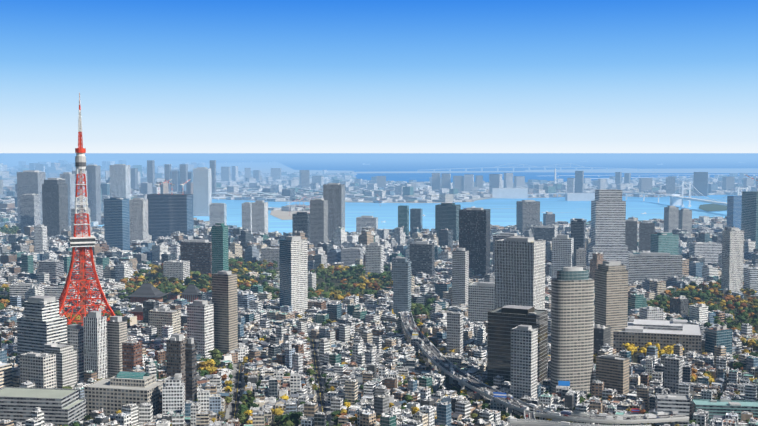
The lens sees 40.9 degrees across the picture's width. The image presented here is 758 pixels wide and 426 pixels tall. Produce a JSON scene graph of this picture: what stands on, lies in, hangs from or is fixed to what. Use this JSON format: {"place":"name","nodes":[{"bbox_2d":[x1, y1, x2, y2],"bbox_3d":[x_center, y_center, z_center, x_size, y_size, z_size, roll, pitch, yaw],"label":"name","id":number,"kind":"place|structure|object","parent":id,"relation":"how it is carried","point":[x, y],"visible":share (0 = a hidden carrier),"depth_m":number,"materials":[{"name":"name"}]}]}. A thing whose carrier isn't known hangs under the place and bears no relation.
{"place":"outdoors","nodes":[
{"label":"outdoors","id":0,"kind":"place"},
{"bbox_2d":[270,209,309,219],"bbox_3d":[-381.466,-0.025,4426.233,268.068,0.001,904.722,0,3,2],"label":"island","id":1,"kind":"structure","parent":0,"point":[283,215],"depth_m":4389.68,"materials":[{"name":"grey concrete"}]},
{"bbox_2d":[0,158,752,425],"bbox_3d":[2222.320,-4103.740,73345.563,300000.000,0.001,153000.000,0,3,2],"label":"ground","id":2,"kind":"structure","parent":0,"point":[10,162],"depth_m":26658.71,"materials":[{"name":"grey"}]},
{"bbox_2d":[59,93,115,325],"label":"lattice tower","id":3,"kind":"structure","parent":2,"relation":"on","point":[81,240],"depth_m":1250.49,"materials":[{"name":"metal"}]},
{"bbox_2d":[129,266,391,302],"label":"park ground","id":4,"kind":"structure","parent":2,"relation":"on","point":[321,280],"depth_m":2073.55,"materials":[{"name":"green plant"}]},
{"bbox_2d":[125,283,201,321],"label":"temple roofs","id":5,"kind":"structure","parent":4,"relation":"on","point":[150,291],"depth_m":1733.72,"materials":[{"name":"roof tiles"},{"name":"painted wood"}]},
{"bbox_2d":[273,415,297,425],"bbox_3d":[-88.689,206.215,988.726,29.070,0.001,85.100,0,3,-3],"label":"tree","id":6,"kind":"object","parent":2,"relation":"on","point":[278,423],"depth_m":995.17,"materials":[{"name":"green plant"}]},
{"bbox_2d":[0,160,757,425],"bbox_3d":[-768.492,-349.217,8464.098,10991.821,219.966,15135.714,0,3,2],"label":"city buildings","id":7,"kind":"structure","parent":2,"relation":"on","point":[527,293],"depth_m":1517.37,"materials":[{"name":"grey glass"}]},
{"bbox_2d":[117,371,148,378],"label":"roof","id":8,"kind":"structure","parent":7,"relation":"on","point":[130,375],"depth_m":1019.93,"materials":[{"name":"teal"}]},
{"bbox_2d":[0,224,757,425],"bbox_3d":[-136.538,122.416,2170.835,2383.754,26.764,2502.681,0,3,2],"label":"park trees","id":9,"kind":"object","parent":2,"relation":"on","point":[706,294],"visible":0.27,"depth_m":1685.89,"materials":[{"name":"green plant"}]},
{"bbox_2d":[0,157,757,157],"bbox_3d":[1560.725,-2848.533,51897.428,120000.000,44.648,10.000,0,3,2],"label":"shore","id":10,"kind":"structure","parent":2,"relation":"on","point":[383,157],"depth_m":51935.35,"materials":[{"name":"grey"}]},
{"bbox_2d":[127,312,757,425],"bbox_3d":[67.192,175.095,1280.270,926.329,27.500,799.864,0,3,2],"label":"roads","id":11,"kind":"structure","parent":2,"relation":"on","point":[232,410],"depth_m":1079.94,"materials":[{"name":"grey asphalt"}]},
{"bbox_2d":[127,311,752,425],"bbox_3d":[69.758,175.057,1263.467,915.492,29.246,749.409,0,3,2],"label":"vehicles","id":12,"kind":"object","parent":11,"relation":"on","point":[568,412],"visible":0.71,"depth_m":1012.98,"materials":[{"name":"paint"}]},
{"bbox_2d":[412,332,639,412],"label":"billboards","id":13,"kind":"object","parent":11,"relation":"on","point":[501,394],"visible":0.85,"depth_m":1023.57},
{"bbox_2d":[154,174,757,211],"bbox_3d":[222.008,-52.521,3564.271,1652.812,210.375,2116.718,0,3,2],"label":"tower cranes","id":14,"kind":"object","parent":2,"relation":"on","point":[286,203],"visible":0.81,"depth_m":2847.06,"materials":[{"name":"paint"}]},
{"bbox_2d":[631,346,704,362],"bbox_3d":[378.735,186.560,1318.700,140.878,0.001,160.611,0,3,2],"label":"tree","id":15,"kind":"object","parent":2,"relation":"on","point":[634,358],"depth_m":1328.34,"materials":[{"name":"plant"}]},
{"bbox_2d":[205,162,551,202],"bbox_3d":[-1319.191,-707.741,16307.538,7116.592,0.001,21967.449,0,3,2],"label":"distant land","id":16,"kind":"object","parent":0,"point":[264,167],"visible":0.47,"depth_m":15670.37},
{"bbox_2d":[0,153,757,234],"bbox_3d":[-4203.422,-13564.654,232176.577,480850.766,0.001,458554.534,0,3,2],"label":"sea","id":17,"kind":"structure","parent":0,"point":[500,215],"depth_m":16733.43,"materials":[{"name":"blue liquid"}]},
{"bbox_2d":[212,155,757,221],"bbox_3d":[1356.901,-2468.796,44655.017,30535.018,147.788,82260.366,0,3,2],"label":"bridges and harbour","id":18,"kind":"object","parent":17,"relation":"in","point":[676,200],"visible":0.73,"depth_m":5681.89,"materials":[{"name":"concrete"}]},
{"bbox_2d":[525,168,757,172],"bbox_3d":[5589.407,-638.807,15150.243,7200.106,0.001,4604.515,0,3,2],"label":"landfill island","id":19,"kind":"object","parent":17,"relation":"in","point":[731,170],"visible":1,"depth_m":14805.65,"materials":[{"name":"grey"}]},
{"bbox_2d":[699,204,726,211],"bbox_3d":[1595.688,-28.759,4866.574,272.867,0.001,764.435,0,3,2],"label":"daiba island","id":20,"kind":"object","parent":17,"relation":"in","point":[710,207],"visible":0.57,"depth_m":4821.25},
{"bbox_2d":[0,0,757,152],"label":"sky","id":21,"kind":"structure","parent":0,"point":[149,76],"materials":[{"name":"blue"}]},
{"bbox_2d":[409,194,452,202],"bbox_3d":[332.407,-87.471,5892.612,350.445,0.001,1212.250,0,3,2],"label":"seawall","id":22,"kind":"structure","parent":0,"point":[430,202],"depth_m":5351.02,"materials":[{"name":"grey concrete"}]},
{"bbox_2d":[356,171,524,172],"bbox_3d":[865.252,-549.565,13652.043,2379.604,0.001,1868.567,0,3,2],"label":"island","id":23,"kind":"structure","parent":0,"point":[436,171],"depth_m":14031.38,"materials":[{"name":"grey"}]},
{"bbox_2d":[655,289,757,332],"bbox_3d":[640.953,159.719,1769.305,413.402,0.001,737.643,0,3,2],"label":"park ground","id":24,"kind":"structure","parent":0,"point":[735,312],"depth_m":1762.09,"materials":[{"name":"green plant"}]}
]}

